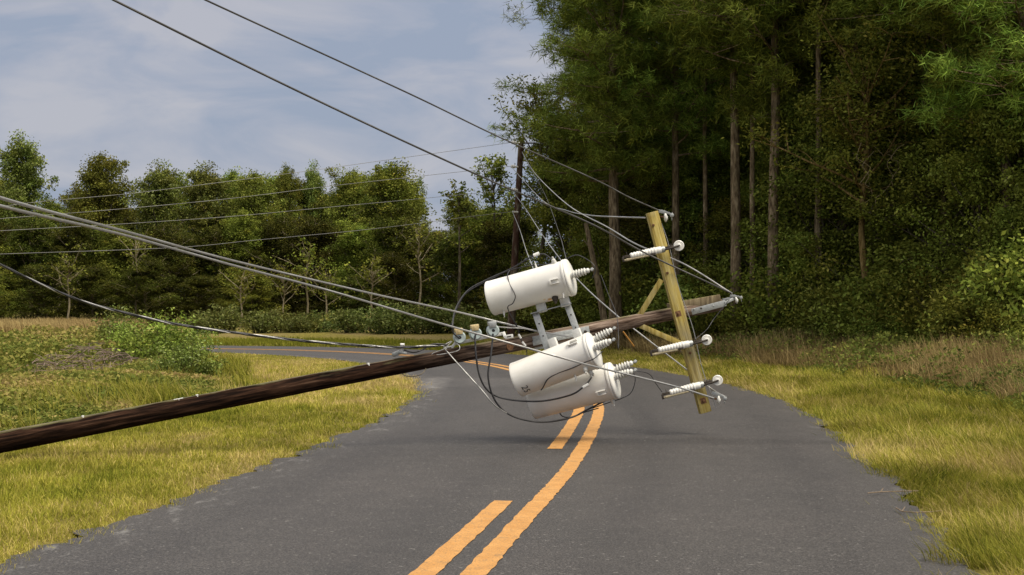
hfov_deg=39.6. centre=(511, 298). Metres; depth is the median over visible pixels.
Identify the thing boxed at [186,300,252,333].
shrub
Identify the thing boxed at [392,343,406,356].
cable clamp
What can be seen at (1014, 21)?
pine tree
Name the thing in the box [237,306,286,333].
shrub
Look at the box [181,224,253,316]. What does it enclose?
broadleaf tree
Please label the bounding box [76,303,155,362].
bush
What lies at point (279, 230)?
broadleaf tree
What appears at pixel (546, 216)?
broadleaf tree
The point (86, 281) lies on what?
broadleaf tree
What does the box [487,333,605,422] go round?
jumper cable
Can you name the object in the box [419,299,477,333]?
shrub
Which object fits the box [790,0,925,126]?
pine tree
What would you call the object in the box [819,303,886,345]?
understory bush
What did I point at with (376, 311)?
shrub
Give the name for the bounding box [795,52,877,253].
broadleaf tree
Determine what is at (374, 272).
young tree
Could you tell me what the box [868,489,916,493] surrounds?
fallen twig
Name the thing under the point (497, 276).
jumper cable
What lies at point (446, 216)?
broadleaf tree
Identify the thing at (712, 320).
jumper cable
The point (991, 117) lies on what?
broadleaf tree
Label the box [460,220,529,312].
broadleaf tree
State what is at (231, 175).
broadleaf tree
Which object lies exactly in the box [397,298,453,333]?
shrub
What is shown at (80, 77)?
sky
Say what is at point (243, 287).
young tree
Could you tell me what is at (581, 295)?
understory bush
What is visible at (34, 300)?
broadleaf tree
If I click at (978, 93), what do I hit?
pine tree
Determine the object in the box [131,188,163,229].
broadleaf tree
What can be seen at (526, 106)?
broadleaf tree
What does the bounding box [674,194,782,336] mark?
broadleaf tree
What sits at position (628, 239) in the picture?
power line
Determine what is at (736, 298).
dead end insulator
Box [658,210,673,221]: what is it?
dead end insulator
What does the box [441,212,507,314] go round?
broadleaf tree
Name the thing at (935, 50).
pine tree
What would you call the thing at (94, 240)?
broadleaf tree
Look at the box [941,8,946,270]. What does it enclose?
pine tree
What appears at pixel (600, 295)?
dead tree
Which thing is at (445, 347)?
loose wire
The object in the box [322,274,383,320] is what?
broadleaf tree
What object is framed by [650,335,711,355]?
fuse cutout
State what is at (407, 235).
broadleaf tree
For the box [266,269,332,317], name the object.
broadleaf tree
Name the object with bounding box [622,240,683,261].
fuse cutout
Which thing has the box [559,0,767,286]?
pine tree
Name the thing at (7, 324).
field grass
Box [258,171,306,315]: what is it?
broadleaf tree
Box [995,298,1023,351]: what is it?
understory bush
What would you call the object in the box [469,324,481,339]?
spool insulator
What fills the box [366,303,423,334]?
shrub
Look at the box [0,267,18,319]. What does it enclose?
broadleaf tree
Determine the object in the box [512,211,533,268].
service line
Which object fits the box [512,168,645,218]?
power line
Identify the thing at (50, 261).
broadleaf tree
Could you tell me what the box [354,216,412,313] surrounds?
broadleaf tree
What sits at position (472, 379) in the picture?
loose wire
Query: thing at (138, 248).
young tree
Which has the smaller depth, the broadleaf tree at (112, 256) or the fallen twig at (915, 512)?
the fallen twig at (915, 512)
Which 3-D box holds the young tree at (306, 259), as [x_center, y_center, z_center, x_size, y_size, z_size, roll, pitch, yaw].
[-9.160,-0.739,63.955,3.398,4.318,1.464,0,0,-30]
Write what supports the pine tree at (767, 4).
on the ground at (374, 337)
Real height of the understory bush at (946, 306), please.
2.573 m
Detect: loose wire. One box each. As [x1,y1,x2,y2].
[432,341,459,354]
[443,341,506,413]
[498,326,528,329]
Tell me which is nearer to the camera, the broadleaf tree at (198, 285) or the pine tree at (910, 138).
the pine tree at (910, 138)
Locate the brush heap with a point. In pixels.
(88, 348)
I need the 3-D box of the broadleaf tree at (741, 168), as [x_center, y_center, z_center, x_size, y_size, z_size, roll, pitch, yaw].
[10.596,-4.409,51.017,7.764,12.108,8.992,0,0,12]
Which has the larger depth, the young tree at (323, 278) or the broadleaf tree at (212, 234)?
the broadleaf tree at (212, 234)
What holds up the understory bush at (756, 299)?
on the ground at (374, 337)
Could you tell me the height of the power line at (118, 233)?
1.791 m
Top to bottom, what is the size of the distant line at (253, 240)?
1.750 m
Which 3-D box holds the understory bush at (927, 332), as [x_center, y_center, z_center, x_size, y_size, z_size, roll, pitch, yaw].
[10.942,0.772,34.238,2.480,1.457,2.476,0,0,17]
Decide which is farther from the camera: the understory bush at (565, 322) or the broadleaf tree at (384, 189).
the broadleaf tree at (384, 189)
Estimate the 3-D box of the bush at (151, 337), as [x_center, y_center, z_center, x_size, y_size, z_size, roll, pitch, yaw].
[-8.444,0.984,33.946,3.035,1.570,2.681,0,0,4]
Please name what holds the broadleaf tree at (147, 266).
on the ground at (374, 337)
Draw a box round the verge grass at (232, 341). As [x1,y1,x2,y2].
[168,335,625,350]
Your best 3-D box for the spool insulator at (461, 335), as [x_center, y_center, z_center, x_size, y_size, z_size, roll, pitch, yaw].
[-0.593,0.419,15.995,0.144,0.175,0.119,-8,1,-8]
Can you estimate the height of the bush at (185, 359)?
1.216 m
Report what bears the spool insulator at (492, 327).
attached to the secondary rack
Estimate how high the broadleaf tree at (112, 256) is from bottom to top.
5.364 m
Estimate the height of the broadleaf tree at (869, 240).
6.882 m
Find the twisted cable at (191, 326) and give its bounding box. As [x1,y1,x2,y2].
[0,263,446,348]
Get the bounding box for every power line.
[0,196,601,340]
[0,204,713,398]
[112,0,731,293]
[204,0,658,210]
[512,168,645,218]
[513,192,723,395]
[522,152,732,293]
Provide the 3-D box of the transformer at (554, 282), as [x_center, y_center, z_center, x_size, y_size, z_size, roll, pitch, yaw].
[0.355,-0.151,16.250,1.287,0.588,0.450,-15,0,15]
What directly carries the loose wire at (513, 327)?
attached to the spool insulator at (492, 327)
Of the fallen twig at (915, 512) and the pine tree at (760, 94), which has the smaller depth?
the fallen twig at (915, 512)
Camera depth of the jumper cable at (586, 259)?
16.09 m
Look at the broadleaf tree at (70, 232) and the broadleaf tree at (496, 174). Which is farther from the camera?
the broadleaf tree at (70, 232)
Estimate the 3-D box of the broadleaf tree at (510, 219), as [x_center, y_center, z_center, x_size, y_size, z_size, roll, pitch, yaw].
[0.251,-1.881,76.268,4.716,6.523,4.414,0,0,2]
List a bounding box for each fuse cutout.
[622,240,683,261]
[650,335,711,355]
[661,375,722,398]
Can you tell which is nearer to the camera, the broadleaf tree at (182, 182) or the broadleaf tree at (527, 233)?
the broadleaf tree at (527, 233)
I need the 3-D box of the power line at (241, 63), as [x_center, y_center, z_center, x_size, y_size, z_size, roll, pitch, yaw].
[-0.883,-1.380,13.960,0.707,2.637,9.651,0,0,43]
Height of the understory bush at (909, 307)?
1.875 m
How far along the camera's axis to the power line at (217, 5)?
14.24 m
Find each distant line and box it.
[0,166,510,218]
[2,190,503,230]
[7,143,505,205]
[10,212,506,253]
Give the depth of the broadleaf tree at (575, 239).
60.43 m
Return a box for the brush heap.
[19,342,138,373]
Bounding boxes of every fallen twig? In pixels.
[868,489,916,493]
[896,507,943,512]
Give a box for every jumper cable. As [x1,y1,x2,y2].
[404,343,447,352]
[451,263,551,324]
[452,253,551,338]
[474,335,593,401]
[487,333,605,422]
[507,270,519,331]
[541,351,602,389]
[567,255,595,277]
[594,372,635,407]
[601,276,618,348]
[695,299,729,339]
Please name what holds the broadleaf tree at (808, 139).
on the ground at (374, 337)
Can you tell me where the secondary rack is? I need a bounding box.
[445,331,512,348]
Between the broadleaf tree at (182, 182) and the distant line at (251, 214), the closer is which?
the distant line at (251, 214)
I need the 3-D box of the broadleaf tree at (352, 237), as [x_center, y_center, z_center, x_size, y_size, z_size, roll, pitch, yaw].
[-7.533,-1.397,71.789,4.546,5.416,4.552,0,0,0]
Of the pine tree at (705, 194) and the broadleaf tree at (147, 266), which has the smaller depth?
the pine tree at (705, 194)
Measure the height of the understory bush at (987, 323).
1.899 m
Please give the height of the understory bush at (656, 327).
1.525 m
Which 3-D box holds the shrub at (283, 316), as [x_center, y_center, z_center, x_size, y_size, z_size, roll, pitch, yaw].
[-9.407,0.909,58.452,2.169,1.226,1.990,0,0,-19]
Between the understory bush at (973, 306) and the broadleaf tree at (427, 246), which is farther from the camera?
the broadleaf tree at (427, 246)
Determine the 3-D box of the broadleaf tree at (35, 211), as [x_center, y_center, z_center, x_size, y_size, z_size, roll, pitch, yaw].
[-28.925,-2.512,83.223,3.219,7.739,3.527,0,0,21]
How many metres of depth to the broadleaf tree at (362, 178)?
83.05 m
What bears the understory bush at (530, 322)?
on the ground at (374, 337)
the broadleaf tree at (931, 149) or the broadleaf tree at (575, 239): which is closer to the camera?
the broadleaf tree at (931, 149)
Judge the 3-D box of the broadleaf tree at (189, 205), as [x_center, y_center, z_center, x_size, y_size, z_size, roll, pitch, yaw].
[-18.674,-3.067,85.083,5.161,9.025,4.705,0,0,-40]
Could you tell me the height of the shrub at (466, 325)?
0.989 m
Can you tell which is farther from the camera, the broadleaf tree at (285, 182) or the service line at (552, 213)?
the broadleaf tree at (285, 182)
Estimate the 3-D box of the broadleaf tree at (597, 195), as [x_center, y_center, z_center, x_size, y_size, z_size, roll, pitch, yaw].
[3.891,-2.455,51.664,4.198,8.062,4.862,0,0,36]
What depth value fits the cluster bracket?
16.22 m
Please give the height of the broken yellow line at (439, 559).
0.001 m
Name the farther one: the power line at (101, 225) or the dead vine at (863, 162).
the dead vine at (863, 162)
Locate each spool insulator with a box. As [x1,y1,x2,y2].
[453,328,465,343]
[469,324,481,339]
[486,321,498,336]
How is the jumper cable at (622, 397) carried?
hanging from the transformer at (604, 386)
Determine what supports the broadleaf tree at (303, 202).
on the ground at (374, 337)
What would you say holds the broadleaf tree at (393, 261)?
on the ground at (374, 337)
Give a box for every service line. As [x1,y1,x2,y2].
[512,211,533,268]
[525,159,565,257]
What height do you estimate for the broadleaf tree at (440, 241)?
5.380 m
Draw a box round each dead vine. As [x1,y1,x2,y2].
[857,144,870,182]
[875,154,893,210]
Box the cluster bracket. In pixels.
[530,303,589,349]
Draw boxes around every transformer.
[484,257,593,316]
[509,326,615,396]
[526,359,636,418]
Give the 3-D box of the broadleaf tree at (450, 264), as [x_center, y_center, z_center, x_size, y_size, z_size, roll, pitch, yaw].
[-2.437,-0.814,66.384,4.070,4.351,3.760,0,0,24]
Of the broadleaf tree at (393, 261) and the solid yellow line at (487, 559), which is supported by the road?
the solid yellow line at (487, 559)
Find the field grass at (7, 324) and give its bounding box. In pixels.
[0,316,172,332]
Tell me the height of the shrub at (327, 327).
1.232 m
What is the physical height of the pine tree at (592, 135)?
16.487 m
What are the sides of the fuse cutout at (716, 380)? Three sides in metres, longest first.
0.759 x 0.148 x 0.103 m
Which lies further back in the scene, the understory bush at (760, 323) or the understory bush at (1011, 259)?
the understory bush at (760, 323)
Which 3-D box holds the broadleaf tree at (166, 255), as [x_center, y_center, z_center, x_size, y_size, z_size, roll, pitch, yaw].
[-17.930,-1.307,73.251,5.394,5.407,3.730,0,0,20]
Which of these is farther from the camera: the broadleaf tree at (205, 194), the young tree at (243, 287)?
the broadleaf tree at (205, 194)
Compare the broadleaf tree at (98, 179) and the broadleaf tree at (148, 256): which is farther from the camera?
the broadleaf tree at (98, 179)
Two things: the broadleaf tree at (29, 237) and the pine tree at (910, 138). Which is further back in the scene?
the broadleaf tree at (29, 237)
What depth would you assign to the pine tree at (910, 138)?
39.22 m
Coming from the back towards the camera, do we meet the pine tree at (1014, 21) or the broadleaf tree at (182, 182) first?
the broadleaf tree at (182, 182)
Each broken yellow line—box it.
[258,349,584,448]
[408,500,511,574]
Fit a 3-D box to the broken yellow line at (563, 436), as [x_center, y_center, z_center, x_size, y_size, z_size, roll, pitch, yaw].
[-9.453,1.613,37.585,14.061,0.001,46.844,0,0,-41]
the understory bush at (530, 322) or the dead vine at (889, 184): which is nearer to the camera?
the dead vine at (889, 184)
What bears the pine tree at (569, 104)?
on the ground at (374, 337)
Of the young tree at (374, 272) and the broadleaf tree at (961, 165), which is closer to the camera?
the broadleaf tree at (961, 165)
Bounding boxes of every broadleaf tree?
[0,129,59,317]
[0,178,18,311]
[0,197,48,229]
[0,214,60,317]
[0,219,24,312]
[0,236,36,317]
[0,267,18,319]
[9,264,77,319]
[17,225,77,316]
[25,213,105,317]
[36,202,76,303]
[46,180,84,317]
[53,264,123,319]
[57,150,142,315]
[63,189,140,317]
[64,224,121,316]
[69,221,162,317]
[75,200,151,315]
[101,256,182,322]
[104,238,172,315]
[114,158,196,310]
[118,222,203,321]
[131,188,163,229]
[136,170,191,318]
[157,231,228,315]
[166,274,226,321]
[173,159,238,310]
[176,180,215,312]
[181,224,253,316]
[191,166,249,309]
[201,207,275,310]
[208,267,291,327]
[217,167,301,318]
[238,213,318,315]
[245,220,300,315]
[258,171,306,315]
[266,162,308,305]
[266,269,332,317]
[272,214,343,314]
[290,177,330,307]
[297,227,355,317]
[298,159,329,302]
[300,190,334,289]
[315,163,375,304]
[316,217,383,314]
[322,166,373,274]
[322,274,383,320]
[341,157,440,304]
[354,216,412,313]
[358,215,443,313]
[358,251,428,318]
[360,165,406,226]
[392,177,433,298]
[396,234,461,315]
[416,228,455,303]
[416,235,487,315]
[430,179,482,326]
[436,194,484,308]
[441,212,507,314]
[442,149,531,278]
[451,203,528,281]
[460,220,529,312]
[475,210,563,308]
[488,74,583,266]
[492,206,555,269]
[498,132,628,304]
[526,74,602,256]
[549,115,643,269]
[557,132,654,290]
[558,98,728,267]
[579,167,699,328]
[636,131,749,302]
[656,88,765,262]
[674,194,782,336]
[713,56,857,267]
[715,76,795,272]
[721,0,959,301]
[723,112,859,308]
[747,71,874,307]
[768,114,962,329]
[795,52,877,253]
[810,19,959,308]
[826,94,1000,313]
[893,86,1023,302]
[925,4,1023,278]
[962,62,1023,286]
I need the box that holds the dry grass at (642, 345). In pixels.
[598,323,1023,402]
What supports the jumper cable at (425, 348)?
hanging from the twisted cable at (191, 326)
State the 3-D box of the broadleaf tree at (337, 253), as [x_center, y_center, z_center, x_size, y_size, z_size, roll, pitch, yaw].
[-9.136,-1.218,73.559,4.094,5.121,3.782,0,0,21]
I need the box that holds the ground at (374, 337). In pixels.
[0,301,1023,574]
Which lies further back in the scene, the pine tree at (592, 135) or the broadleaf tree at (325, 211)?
the broadleaf tree at (325, 211)
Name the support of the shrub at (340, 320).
on the ground at (374, 337)
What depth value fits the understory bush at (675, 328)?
45.72 m
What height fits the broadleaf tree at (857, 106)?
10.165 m
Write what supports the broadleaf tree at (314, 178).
on the ground at (374, 337)
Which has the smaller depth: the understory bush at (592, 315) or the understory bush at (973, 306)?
the understory bush at (973, 306)
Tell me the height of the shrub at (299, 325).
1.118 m
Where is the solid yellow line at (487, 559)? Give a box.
[216,348,603,574]
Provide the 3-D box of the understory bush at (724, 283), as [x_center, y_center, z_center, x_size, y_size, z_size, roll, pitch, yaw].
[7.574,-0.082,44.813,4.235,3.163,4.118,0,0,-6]
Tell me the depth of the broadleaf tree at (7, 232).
72.72 m
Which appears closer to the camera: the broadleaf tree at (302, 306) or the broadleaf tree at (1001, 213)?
the broadleaf tree at (1001, 213)
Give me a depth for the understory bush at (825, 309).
38.35 m
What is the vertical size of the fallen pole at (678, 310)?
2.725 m
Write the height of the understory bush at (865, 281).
3.724 m
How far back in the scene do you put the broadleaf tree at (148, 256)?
72.84 m
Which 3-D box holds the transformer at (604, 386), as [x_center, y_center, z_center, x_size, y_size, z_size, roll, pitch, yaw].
[0.853,1.055,16.315,1.321,0.498,0.442,-16,0,14]
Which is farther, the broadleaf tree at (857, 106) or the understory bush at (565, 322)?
the understory bush at (565, 322)
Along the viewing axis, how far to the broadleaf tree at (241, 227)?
73.98 m
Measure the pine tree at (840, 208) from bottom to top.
19.474 m
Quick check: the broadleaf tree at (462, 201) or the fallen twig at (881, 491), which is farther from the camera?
the broadleaf tree at (462, 201)
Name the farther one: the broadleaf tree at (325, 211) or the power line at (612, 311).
the broadleaf tree at (325, 211)
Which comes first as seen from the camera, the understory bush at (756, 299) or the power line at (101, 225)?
the power line at (101, 225)
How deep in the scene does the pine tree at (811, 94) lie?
44.84 m
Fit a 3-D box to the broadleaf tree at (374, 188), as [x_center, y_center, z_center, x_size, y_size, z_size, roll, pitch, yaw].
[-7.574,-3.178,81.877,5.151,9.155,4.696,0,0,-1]
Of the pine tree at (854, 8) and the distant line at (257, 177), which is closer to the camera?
the pine tree at (854, 8)
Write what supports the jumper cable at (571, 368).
attached to the transformer at (532, 373)
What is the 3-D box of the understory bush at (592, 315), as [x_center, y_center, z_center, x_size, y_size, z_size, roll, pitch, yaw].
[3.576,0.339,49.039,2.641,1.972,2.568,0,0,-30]
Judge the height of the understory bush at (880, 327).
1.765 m
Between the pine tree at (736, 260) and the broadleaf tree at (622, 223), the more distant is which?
the broadleaf tree at (622, 223)
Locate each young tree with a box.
[33,238,91,318]
[113,225,156,317]
[212,257,265,328]
[258,260,308,311]
[269,235,346,314]
[298,264,355,319]
[343,254,396,326]
[395,215,442,313]
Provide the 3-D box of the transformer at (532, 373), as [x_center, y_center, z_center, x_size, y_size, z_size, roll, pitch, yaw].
[0.621,0.681,16.005,1.284,0.568,0.433,-22,0,16]
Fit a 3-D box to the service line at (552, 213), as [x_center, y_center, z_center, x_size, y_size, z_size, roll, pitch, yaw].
[0.703,-2.773,33.702,0.372,4.638,33.402,0,0,0]
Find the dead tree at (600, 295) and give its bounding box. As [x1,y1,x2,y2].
[583,223,610,338]
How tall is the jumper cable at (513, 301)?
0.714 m
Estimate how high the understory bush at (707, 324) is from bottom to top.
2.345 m
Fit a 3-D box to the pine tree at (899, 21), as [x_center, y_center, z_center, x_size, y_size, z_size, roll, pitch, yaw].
[13.293,-7.757,39.255,8.722,18.346,8.853,0,0,6]
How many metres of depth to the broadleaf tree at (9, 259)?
72.58 m
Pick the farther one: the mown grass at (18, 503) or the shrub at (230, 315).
the shrub at (230, 315)
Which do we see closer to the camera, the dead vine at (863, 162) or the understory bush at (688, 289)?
the dead vine at (863, 162)
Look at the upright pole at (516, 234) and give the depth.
50.40 m
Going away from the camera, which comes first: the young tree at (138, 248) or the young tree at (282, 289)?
the young tree at (282, 289)
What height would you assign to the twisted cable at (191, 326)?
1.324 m
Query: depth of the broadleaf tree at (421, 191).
79.37 m
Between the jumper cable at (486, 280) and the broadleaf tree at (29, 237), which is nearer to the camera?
the jumper cable at (486, 280)
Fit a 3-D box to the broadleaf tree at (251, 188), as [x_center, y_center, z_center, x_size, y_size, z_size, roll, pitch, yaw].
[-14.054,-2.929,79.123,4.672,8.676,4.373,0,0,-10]
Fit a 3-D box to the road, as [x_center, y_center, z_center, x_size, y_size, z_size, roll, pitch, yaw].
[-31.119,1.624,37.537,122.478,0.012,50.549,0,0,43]
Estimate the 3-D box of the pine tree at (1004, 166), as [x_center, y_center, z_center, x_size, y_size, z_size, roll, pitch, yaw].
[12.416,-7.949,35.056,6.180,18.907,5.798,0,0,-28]
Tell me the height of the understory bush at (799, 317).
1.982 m
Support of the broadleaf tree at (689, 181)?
on the ground at (374, 337)
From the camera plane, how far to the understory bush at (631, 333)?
48.42 m
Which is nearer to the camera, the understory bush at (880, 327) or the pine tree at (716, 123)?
the understory bush at (880, 327)
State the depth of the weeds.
24.25 m
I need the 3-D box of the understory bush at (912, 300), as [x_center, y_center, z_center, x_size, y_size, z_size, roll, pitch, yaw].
[11.596,0.011,35.781,5.031,3.235,5.111,0,0,41]
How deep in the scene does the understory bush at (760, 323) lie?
41.27 m
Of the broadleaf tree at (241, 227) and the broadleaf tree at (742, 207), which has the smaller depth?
the broadleaf tree at (742, 207)
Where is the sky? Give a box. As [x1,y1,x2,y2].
[0,0,633,292]
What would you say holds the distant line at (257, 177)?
attached to the upright pole at (516, 234)
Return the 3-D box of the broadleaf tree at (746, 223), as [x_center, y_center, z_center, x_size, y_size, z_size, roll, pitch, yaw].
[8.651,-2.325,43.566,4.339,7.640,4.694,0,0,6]
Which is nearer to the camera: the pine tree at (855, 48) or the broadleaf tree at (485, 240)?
the pine tree at (855, 48)
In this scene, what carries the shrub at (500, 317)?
on the ground at (374, 337)
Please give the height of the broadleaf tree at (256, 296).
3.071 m
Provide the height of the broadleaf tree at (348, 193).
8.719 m
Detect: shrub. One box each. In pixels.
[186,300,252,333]
[187,306,229,333]
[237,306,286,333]
[257,306,304,332]
[280,309,327,332]
[301,307,340,332]
[323,305,372,332]
[341,297,408,333]
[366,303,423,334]
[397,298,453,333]
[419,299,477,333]
[454,311,490,333]
[464,301,532,334]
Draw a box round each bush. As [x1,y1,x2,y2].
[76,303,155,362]
[101,307,221,365]
[141,329,229,374]
[478,260,550,332]
[515,306,534,332]
[516,302,564,332]
[522,278,594,332]
[551,304,587,328]
[557,234,661,334]
[571,236,730,336]
[575,284,630,331]
[593,286,664,338]
[624,250,745,340]
[644,303,676,341]
[659,307,716,338]
[673,278,744,342]
[695,246,767,338]
[702,231,861,336]
[717,297,766,341]
[742,283,806,339]
[767,253,920,342]
[767,284,841,339]
[812,218,968,321]
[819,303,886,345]
[850,287,924,349]
[853,236,996,342]
[867,286,952,343]
[912,248,1023,345]
[913,309,946,343]
[915,258,1022,343]
[943,228,1023,337]
[958,287,1019,347]
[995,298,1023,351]
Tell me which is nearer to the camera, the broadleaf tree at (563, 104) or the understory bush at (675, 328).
the understory bush at (675, 328)
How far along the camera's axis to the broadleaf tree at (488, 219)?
75.72 m
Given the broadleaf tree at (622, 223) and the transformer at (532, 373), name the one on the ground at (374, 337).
the broadleaf tree at (622, 223)
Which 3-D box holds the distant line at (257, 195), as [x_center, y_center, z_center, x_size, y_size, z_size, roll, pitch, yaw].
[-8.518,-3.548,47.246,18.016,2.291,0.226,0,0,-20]
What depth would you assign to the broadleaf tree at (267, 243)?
74.40 m
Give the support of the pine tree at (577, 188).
on the ground at (374, 337)
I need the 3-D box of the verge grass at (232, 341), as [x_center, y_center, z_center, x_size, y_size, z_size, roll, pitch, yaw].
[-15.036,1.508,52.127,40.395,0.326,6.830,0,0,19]
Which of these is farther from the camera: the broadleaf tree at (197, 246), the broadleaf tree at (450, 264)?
the broadleaf tree at (197, 246)
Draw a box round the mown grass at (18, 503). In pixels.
[0,352,435,573]
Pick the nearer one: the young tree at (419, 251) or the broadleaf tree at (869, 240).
the broadleaf tree at (869, 240)
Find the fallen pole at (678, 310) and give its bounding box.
[0,211,734,452]
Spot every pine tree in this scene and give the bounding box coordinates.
[486,32,637,242]
[488,0,703,340]
[502,0,681,215]
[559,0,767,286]
[567,0,749,206]
[578,27,680,158]
[624,0,854,337]
[634,0,866,316]
[634,28,755,262]
[637,0,824,340]
[651,0,736,265]
[671,0,872,299]
[671,32,830,191]
[722,3,887,229]
[737,0,822,305]
[740,13,929,224]
[753,0,899,255]
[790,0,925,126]
[797,0,1023,256]
[803,0,979,242]
[825,0,966,250]
[847,5,1017,182]
[853,0,961,257]
[870,0,1023,204]
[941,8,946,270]
[976,0,1023,68]
[1001,7,1010,267]
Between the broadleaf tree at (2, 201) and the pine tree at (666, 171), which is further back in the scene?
the broadleaf tree at (2, 201)
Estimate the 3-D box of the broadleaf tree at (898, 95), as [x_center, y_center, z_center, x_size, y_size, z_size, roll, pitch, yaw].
[10.659,-3.243,39.459,5.162,9.317,5.583,0,0,19]
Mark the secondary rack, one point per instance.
(505, 336)
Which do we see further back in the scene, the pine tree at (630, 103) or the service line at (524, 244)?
the pine tree at (630, 103)
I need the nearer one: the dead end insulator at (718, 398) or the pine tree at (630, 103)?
the dead end insulator at (718, 398)
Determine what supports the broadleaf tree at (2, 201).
on the ground at (374, 337)
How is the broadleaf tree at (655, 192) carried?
on the ground at (374, 337)
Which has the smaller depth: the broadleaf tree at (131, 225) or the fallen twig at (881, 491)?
the fallen twig at (881, 491)
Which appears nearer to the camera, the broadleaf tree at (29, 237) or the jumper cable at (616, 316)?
the jumper cable at (616, 316)
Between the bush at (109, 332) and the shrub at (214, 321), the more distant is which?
the shrub at (214, 321)
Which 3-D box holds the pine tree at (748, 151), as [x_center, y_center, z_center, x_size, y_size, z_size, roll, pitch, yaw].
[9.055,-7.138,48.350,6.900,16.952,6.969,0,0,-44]
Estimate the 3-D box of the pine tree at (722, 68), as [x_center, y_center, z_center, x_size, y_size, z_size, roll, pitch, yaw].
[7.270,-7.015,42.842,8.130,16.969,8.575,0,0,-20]
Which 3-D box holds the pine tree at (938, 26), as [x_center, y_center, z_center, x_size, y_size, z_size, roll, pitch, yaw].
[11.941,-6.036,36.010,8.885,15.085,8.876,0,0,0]
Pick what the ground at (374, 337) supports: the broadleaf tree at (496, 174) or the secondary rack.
the broadleaf tree at (496, 174)
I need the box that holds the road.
[0,345,980,574]
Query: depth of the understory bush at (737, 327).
42.45 m
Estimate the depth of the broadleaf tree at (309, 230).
72.34 m
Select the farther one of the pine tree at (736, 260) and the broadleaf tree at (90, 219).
the broadleaf tree at (90, 219)
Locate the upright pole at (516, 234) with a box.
[507,140,534,336]
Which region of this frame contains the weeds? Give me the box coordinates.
[0,324,258,442]
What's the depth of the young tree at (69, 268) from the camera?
67.91 m
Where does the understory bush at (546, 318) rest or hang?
on the ground at (374, 337)
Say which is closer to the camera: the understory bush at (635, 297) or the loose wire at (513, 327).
the loose wire at (513, 327)
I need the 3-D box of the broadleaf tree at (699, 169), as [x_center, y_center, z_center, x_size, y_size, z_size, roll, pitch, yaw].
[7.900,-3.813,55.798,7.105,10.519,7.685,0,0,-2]
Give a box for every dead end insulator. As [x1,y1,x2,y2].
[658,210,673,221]
[710,391,726,403]
[730,294,742,302]
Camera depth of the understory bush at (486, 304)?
55.05 m
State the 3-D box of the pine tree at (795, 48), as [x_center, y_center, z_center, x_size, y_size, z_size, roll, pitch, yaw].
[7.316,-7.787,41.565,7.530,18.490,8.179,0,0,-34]
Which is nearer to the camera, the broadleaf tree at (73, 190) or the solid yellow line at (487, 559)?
the solid yellow line at (487, 559)
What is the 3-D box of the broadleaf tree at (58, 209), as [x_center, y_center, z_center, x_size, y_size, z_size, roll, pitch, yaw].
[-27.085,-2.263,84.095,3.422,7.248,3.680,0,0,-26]
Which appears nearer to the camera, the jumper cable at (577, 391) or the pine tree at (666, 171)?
the jumper cable at (577, 391)
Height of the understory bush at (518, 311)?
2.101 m

